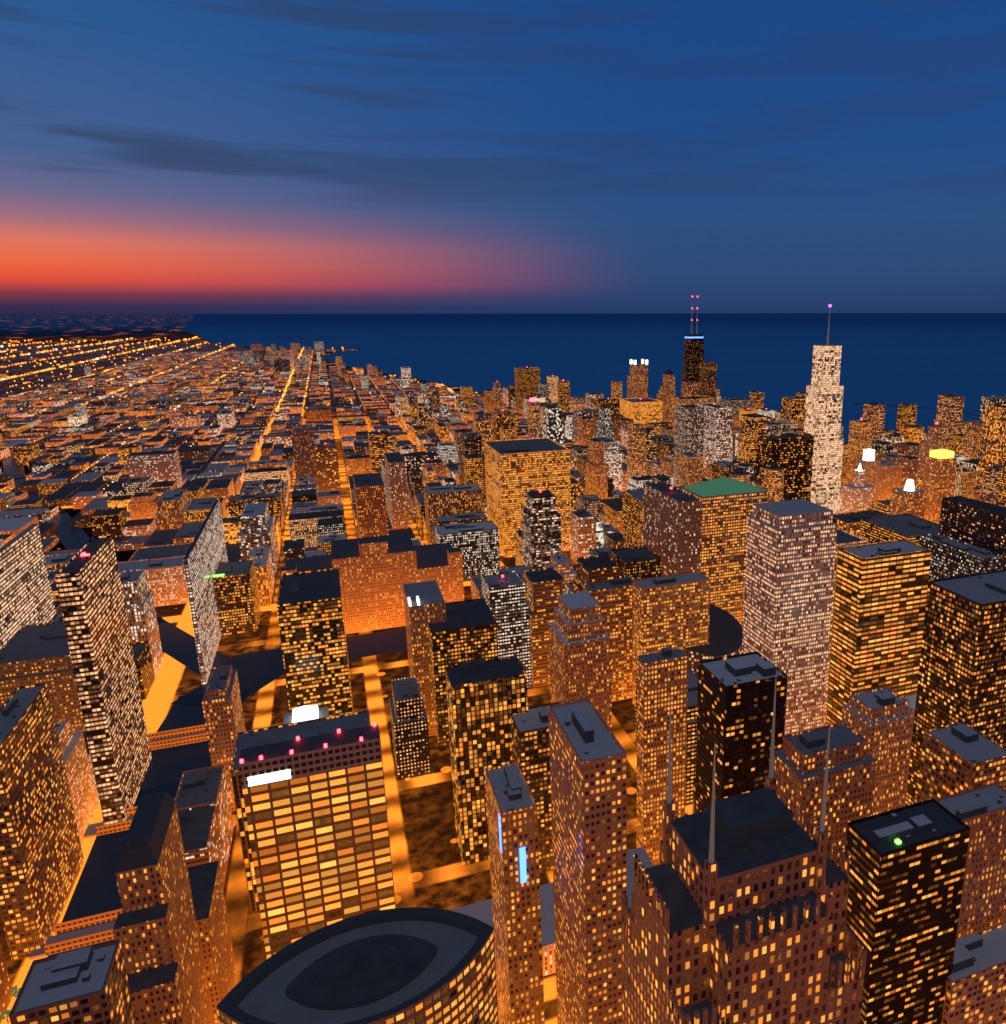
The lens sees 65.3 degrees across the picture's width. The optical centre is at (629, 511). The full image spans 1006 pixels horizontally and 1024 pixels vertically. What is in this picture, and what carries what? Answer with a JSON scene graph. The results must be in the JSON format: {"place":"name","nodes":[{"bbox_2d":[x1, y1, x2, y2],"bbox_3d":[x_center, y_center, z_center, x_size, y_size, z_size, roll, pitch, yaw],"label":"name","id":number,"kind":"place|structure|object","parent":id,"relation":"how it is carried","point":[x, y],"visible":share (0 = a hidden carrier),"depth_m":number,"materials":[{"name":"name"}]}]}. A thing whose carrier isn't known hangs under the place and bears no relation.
{"place":"outdoors","nodes":[
{"label":"outdoors","id":0,"kind":"place"},
{"bbox_2d":[3,455,230,675],"bbox_3d":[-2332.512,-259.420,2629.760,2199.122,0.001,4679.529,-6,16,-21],"label":"river","id":1,"kind":"structure","parent":0,"point":[178,644],"depth_m":1060.34,"materials":[{"name":"black liquid"}]},
{"bbox_2d":[47,650,284,956],"bbox_3d":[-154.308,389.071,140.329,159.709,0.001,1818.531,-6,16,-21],"label":"river","id":2,"kind":"structure","parent":0,"point":[96,891],"depth_m":695.78,"materials":[{"name":"black liquid"}]},
{"bbox_2d":[231,628,407,678],"bbox_3d":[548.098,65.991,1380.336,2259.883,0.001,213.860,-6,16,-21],"label":"river","id":3,"kind":"structure","parent":0,"point":[271,660],"depth_m":960.77,"materials":[{"name":"black liquid"}]},
{"bbox_2d":[0,314,692,1023],"bbox_3d":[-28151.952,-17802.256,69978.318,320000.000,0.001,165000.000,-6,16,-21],"label":"city ground","id":4,"kind":"structure","parent":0,"point":[430,868],"depth_m":799.51,"materials":[{"name":"orange asphalt"}]},
{"bbox_2d":[0,985,20,1022],"bbox_3d":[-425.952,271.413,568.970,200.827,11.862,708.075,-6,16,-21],"label":"riverwalk trees","id":5,"kind":"object","parent":4,"relation":"on","point":[7,1012],"visible":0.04,"depth_m":462.53,"materials":[{"name":"green plant"}]},
{"bbox_2d":[0,523,55,648],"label":"building","id":6,"kind":"structure","parent":4,"relation":"on","point":[26,597],"depth_m":818.92,"materials":[{"name":"grey concrete"}]},
{"bbox_2d":[0,683,83,960],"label":"building","id":7,"kind":"structure","parent":4,"relation":"on","point":[41,858],"depth_m":516.26,"materials":[{"name":"brown concrete"}]},
{"bbox_2d":[9,939,136,1023],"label":"office building","id":8,"kind":"structure","parent":4,"relation":"on","point":[88,985],"depth_m":289.80,"materials":[{"name":"grey concrete"}]},
{"bbox_2d":[55,535,151,824],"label":"building","id":9,"kind":"structure","parent":4,"relation":"on","point":[89,586],"depth_m":627.74,"materials":[{"name":"silver metal"}]},
{"bbox_2d":[29,724,207,959],"bbox_3d":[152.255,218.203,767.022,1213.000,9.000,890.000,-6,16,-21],"label":"bridges","id":10,"kind":"structure","parent":4,"relation":"on","point":[75,939],"depth_m":528.07,"materials":[{"name":"metal"},{"name":"concrete"}]},
{"bbox_2d":[113,791,235,1023],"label":"high-rise building","id":11,"kind":"structure","parent":4,"relation":"on","point":[171,930],"depth_m":376.89,"materials":[{"name":"brown stone"}]},
{"bbox_2d":[183,499,227,684],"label":"high-rise building","id":12,"kind":"structure","parent":4,"relation":"on","point":[206,554],"depth_m":927.96,"materials":[{"name":"silver concrete"}]},
{"bbox_2d":[202,665,244,810],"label":"high-rise building","id":13,"kind":"structure","parent":4,"relation":"on","point":[223,712],"depth_m":640.73,"materials":[{"name":"brown concrete"}]},
{"bbox_2d":[0,342,456,552],"bbox_3d":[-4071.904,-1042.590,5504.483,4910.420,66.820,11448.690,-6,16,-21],"label":"lowrise neighbourhoods","id":14,"kind":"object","parent":4,"relation":"on","point":[63,495],"visible":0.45,"depth_m":4511.18,"materials":[{"name":"brown brick"}]},
{"bbox_2d":[213,558,260,635],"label":"office building","id":15,"kind":"structure","parent":4,"relation":"on","point":[236,595],"depth_m":1009.51,"materials":[{"name":"brown metal"}]},
{"bbox_2d":[0,336,476,543],"bbox_3d":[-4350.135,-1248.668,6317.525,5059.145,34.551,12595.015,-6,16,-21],"label":"street lights","id":16,"kind":"object","parent":4,"relation":"on","point":[277,408],"visible":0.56,"depth_m":5897.33},
{"bbox_2d":[283,705,328,723],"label":"lantern midrise","id":17,"kind":"structure","parent":4,"relation":"on","point":[305,713],"depth_m":682.64,"materials":[{"name":"silver metal"}]},
{"bbox_2d":[276,568,352,715],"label":"office building","id":18,"kind":"structure","parent":4,"relation":"on","point":[310,612],"depth_m":734.46,"materials":[{"name":"silver glass"}]},
{"bbox_2d":[239,722,395,958],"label":"office building","id":19,"kind":"structure","parent":4,"relation":"on","point":[316,817],"depth_m":396.26,"materials":[{"name":"glass"}]},
{"bbox_2d":[216,907,498,1023],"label":"office building","id":20,"kind":"structure","parent":4,"relation":"on","point":[414,965],"depth_m":249.48,"materials":[{"name":"silver metal"}]},
{"bbox_2d":[280,533,463,633],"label":"building","id":21,"kind":"structure","parent":4,"relation":"on","point":[376,572],"depth_m":1025.47,"materials":[{"name":"stone"},{"name":"glass"}]},
{"bbox_2d":[402,580,445,735],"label":"high-rise building","id":22,"kind":"structure","parent":4,"relation":"on","point":[424,604],"depth_m":751.74,"materials":[{"name":"brown stone"}]},
{"bbox_2d":[445,655,527,865],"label":"tower","id":23,"kind":"structure","parent":4,"relation":"on","point":[485,698],"depth_m":575.20,"materials":[{"name":"black metal"}]},
{"bbox_2d":[0,341,1005,1022],"bbox_3d":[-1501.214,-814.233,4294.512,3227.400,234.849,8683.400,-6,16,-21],"label":"city buildings","id":24,"kind":"structure","parent":4,"relation":"on","point":[394,477],"depth_m":1506.44,"materials":[{"name":"concrete"},{"name":"glass"},{"name":"brick"}]},
{"bbox_2d":[485,762,544,1023],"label":"skyscraper","id":25,"kind":"structure","parent":4,"relation":"on","point":[512,816],"depth_m":387.14,"materials":[{"name":"silver concrete"}]},
{"bbox_2d":[527,398,540,437],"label":"high-rise building","id":26,"kind":"structure","parent":4,"relation":"on","point":[533,411],"depth_m":2099.52,"materials":[{"name":"silver concrete"}]},
{"bbox_2d":[510,702,558,872],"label":"high-rise building","id":27,"kind":"structure","parent":4,"relation":"on","point":[530,742],"depth_m":565.14,"materials":[{"name":"brown concrete"}]},
{"bbox_2d":[558,380,568,412],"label":"building","id":28,"kind":"structure","parent":4,"relation":"on","point":[563,395],"depth_m":2723.78,"materials":[{"name":"silver concrete"}]},
{"bbox_2d":[548,591,611,730],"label":"tower","id":29,"kind":"structure","parent":4,"relation":"on","point":[580,651],"depth_m":640.25,"materials":[{"name":"brown concrete"}]},
{"bbox_2d":[548,698,626,1023],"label":"skyscraper","id":30,"kind":"structure","parent":4,"relation":"on","point":[588,768],"depth_m":344.32,"materials":[{"name":"brown concrete"}]},
{"bbox_2d":[582,577,635,701],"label":"tower","id":31,"kind":"structure","parent":4,"relation":"on","point":[613,598],"depth_m":822.32,"materials":[{"name":"orange concrete"}]},
{"bbox_2d":[611,381,621,398],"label":"high-rise building","id":32,"kind":"structure","parent":4,"relation":"on","point":[616,389],"depth_m":2842.79,"materials":[{"name":"silver concrete"}]},
{"bbox_2d":[627,376,629,397],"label":"high-rise building","id":33,"kind":"structure","parent":4,"relation":"on","point":[628,386],"depth_m":2544.91,"materials":[{"name":"brown concrete"}]},
{"bbox_2d":[627,423,645,482],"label":"high-rise building","id":34,"kind":"structure","parent":4,"relation":"on","point":[636,449],"depth_m":1732.68,"materials":[{"name":"orange concrete"}]},
{"bbox_2d":[630,359,647,397],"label":"skyscraper","id":35,"kind":"structure","parent":4,"relation":"on","point":[638,380],"depth_m":2439.50,"materials":[{"name":"brown stone"}]},
{"bbox_2d":[623,485,685,547],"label":"skyscraper","id":36,"kind":"structure","parent":4,"relation":"on","point":[632,517],"depth_m":1137.91,"materials":[{"name":"brown concrete"}]},
{"bbox_2d":[657,386,662,405],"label":"high-rise building","id":37,"kind":"structure","parent":4,"relation":"on","point":[660,396],"depth_m":2516.54,"materials":[{"name":"brown stone"}]},
{"bbox_2d":[636,647,687,863],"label":"lit tower","id":38,"kind":"structure","parent":4,"relation":"on","point":[662,675],"depth_m":568.86,"materials":[{"name":"brown concrete"}]},
{"bbox_2d":[662,369,674,421],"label":"skyscraper","id":39,"kind":"structure","parent":4,"relation":"on","point":[668,389],"depth_m":2180.30,"materials":[{"name":"brown concrete"}]},
{"bbox_2d":[633,571,709,706],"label":"tower","id":40,"kind":"structure","parent":4,"relation":"on","point":[671,612],"depth_m":800.28,"materials":[{"name":"orange concrete"}]},
{"bbox_2d":[682,380,698,396],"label":"building","id":41,"kind":"structure","parent":4,"relation":"on","point":[690,388],"depth_m":2137.50,"materials":[{"name":"brown concrete"}]},
{"bbox_2d":[681,296,703,396],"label":"skyscraper","id":42,"kind":"structure","parent":4,"relation":"on","point":[693,356],"depth_m":2393.11,"materials":[{"name":"black metal"}]},
{"bbox_2d":[699,361,716,403],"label":"high-rise building","id":43,"kind":"structure","parent":4,"relation":"on","point":[707,378],"depth_m":2318.87,"materials":[{"name":"brown concrete"}]},
{"bbox_2d":[685,605,742,674],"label":"building","id":44,"kind":"structure","parent":4,"relation":"on","point":[725,634],"depth_m":830.00,"materials":[{"name":"black metal"}]},
{"bbox_2d":[681,477,769,627],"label":"skyscraper","id":45,"kind":"structure","parent":4,"relation":"on","point":[727,503],"depth_m":952.28,"materials":[{"name":"silver concrete"}]},
{"bbox_2d":[695,651,787,811],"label":"skyscraper","id":46,"kind":"structure","parent":4,"relation":"on","point":[735,699],"depth_m":464.60,"materials":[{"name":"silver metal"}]},
{"bbox_2d":[621,674,866,1023],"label":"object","id":47,"kind":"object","parent":4,"relation":"on","point":[737,914],"visible":1,"depth_m":213.88,"materials":[{"name":"brown concrete"}]},
{"bbox_2d":[749,391,763,410],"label":"building","id":48,"kind":"structure","parent":4,"relation":"on","point":[757,397],"depth_m":2551.03,"materials":[{"name":"brown concrete"}]},
{"bbox_2d":[729,462,784,501],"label":"marina city corncobs","id":49,"kind":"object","parent":4,"relation":"on","point":[773,483],"visible":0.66,"depth_m":1196.03,"materials":[{"name":"orange concrete"}]},
{"bbox_2d":[755,433,813,500],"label":"dark tower","id":50,"kind":"structure","parent":4,"relation":"on","point":[791,454],"depth_m":1266.09,"materials":[{"name":"black metal"}]},
{"bbox_2d":[782,421,798,427],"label":"northwestern memorial","id":51,"kind":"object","parent":4,"relation":"on","point":[794,425],"visible":0.19,"depth_m":2196.84,"materials":[{"name":"beige concrete"}]},
{"bbox_2d":[796,392,805,396],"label":"building","id":52,"kind":"structure","parent":4,"relation":"on","point":[801,394],"depth_m":2393.44,"materials":[{"name":"brown concrete"}]},
{"bbox_2d":[804,305,843,513],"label":"skyscraper","id":53,"kind":"structure","parent":4,"relation":"on","point":[823,406],"depth_m":1312.41,"materials":[{"name":"silver metal"}]},
{"bbox_2d":[773,722,876,871],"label":"masonry tower","id":54,"kind":"structure","parent":4,"relation":"on","point":[799,766],"depth_m":425.29,"materials":[{"name":"brown concrete"}]},
{"bbox_2d":[863,402,885,440],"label":"high-rise building","id":55,"kind":"structure","parent":4,"relation":"on","point":[874,412],"depth_m":1886.96,"materials":[{"name":"brown concrete"}]},
{"bbox_2d":[842,686,913,814],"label":"masonry tower","id":56,"kind":"structure","parent":4,"relation":"on","point":[880,719],"depth_m":517.97,"materials":[{"name":"silver concrete"}]},
{"bbox_2d":[826,539,931,725],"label":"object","id":57,"kind":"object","parent":4,"relation":"on","point":[879,606],"visible":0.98,"depth_m":715.27,"materials":[{"name":"orange metal"}]},
{"bbox_2d":[889,479,926,518],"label":"building","id":58,"kind":"structure","parent":4,"relation":"on","point":[909,498],"depth_m":1292.04,"materials":[{"name":"orange concrete"}]},
{"bbox_2d":[903,694,915,800],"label":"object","id":59,"kind":"structure","parent":4,"relation":"on","point":[911,699],"depth_m":633.25,"materials":[{"name":"grey metal"}]},
{"bbox_2d":[916,422,948,487],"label":"high-rise building","id":60,"kind":"structure","parent":4,"relation":"on","point":[934,437],"depth_m":1569.48,"materials":[{"name":"brown concrete"}]},
{"bbox_2d":[923,449,956,523],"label":"high-rise building","id":61,"kind":"structure","parent":4,"relation":"on","point":[939,475],"depth_m":1372.22,"materials":[{"name":"silver concrete"}]},
{"bbox_2d":[916,721,1005,802],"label":"building","id":62,"kind":"structure","parent":4,"relation":"on","point":[958,757],"depth_m":461.73,"materials":[{"name":"silver concrete"}]},
{"bbox_2d":[935,783,1005,938],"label":"masonry tower","id":63,"kind":"structure","parent":4,"relation":"on","point":[980,811],"depth_m":384.47,"materials":[{"name":"brown concrete"}]},
{"bbox_2d":[941,922,1005,1023],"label":"building","id":64,"kind":"structure","parent":4,"relation":"on","point":[975,990],"depth_m":367.89,"materials":[{"name":"silver concrete"}]},
{"bbox_2d":[997,455,1005,506],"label":"building","id":65,"kind":"structure","parent":4,"relation":"on","point":[1001,499],"depth_m":1283.96,"materials":[{"name":"orange concrete"}]},
{"bbox_2d":[428,598,498,746],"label":"building","id":66,"kind":"structure","parent":0,"point":[465,631],"depth_m":742.19,"materials":[{"name":"silver metal"}]},
{"bbox_2d":[463,453,484,513],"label":"high-rise building","id":67,"kind":"structure","parent":0,"point":[473,467],"depth_m":1481.59,"materials":[{"name":"brown concrete"}]},
{"bbox_2d":[0,0,1005,313],"label":"sky","id":68,"kind":"structure","parent":0,"point":[157,156],"materials":[{"name":"blue"}]},
{"bbox_2d":[500,427,516,439],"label":"building","id":69,"kind":"structure","parent":0,"point":[507,433],"depth_m":1766.80,"materials":[{"name":"orange concrete"}]},
{"bbox_2d":[484,437,570,557],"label":"office building","id":70,"kind":"structure","parent":0,"point":[516,470],"depth_m":1325.36,"materials":[{"name":"orange concrete"}]},
{"bbox_2d":[185,313,1005,441],"bbox_3d":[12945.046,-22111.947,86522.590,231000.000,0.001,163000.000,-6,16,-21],"label":"lake","id":71,"kind":"structure","parent":0,"point":[925,360],"depth_m":9076.23,"materials":[{"name":"blue liquid"}]},
{"bbox_2d":[648,393,979,415],"bbox_3d":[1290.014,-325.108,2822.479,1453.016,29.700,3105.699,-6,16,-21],"label":"lake breakwaters","id":72,"kind":"object","parent":71,"relation":"on","point":[861,403],"visible":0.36,"depth_m":3391.38,"materials":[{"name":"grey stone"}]},
{"bbox_2d":[742,499,836,734],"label":"skyscraper","id":73,"kind":"structure","parent":0,"point":[790,561],"depth_m":691.88,"materials":[{"name":"silver concrete"}]},
{"bbox_2d":[823,528,867,725],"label":"skyscraper","id":74,"kind":"structure","parent":0,"point":[844,538],"depth_m":740.87,"materials":[{"name":"silver concrete"}]},
{"bbox_2d":[841,463,875,512],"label":"building","id":75,"kind":"structure","parent":0,"point":[858,494],"depth_m":1460.07,"materials":[{"name":"beige concrete"}]},
{"bbox_2d":[845,418,872,483],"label":"high-rise building","id":76,"kind":"structure","parent":0,"point":[860,437],"depth_m":1742.67,"materials":[{"name":"orange concrete"}]},
{"bbox_2d":[856,449,880,499],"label":"high-rise building","id":77,"kind":"structure","parent":0,"point":[870,465],"depth_m":1580.78,"materials":[{"name":"orange concrete"}]},
{"bbox_2d":[844,798,969,1023],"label":"skyscraper","id":78,"kind":"structure","parent":0,"point":[907,871],"depth_m":341.89,"materials":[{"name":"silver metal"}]},
{"bbox_2d":[896,403,917,431],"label":"building","id":79,"kind":"structure","parent":0,"point":[907,414],"depth_m":2136.02,"materials":[{"name":"brown concrete"}]},
{"bbox_2d":[905,569,1005,805],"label":"skyscraper","id":80,"kind":"structure","parent":0,"point":[962,673],"depth_m":575.64,"materials":[{"name":"brown metal"}]},
{"bbox_2d":[961,420,983,459],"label":"river tower","id":81,"kind":"structure","parent":0,"point":[971,439],"depth_m":1695.94,"materials":[{"name":"orange concrete"}]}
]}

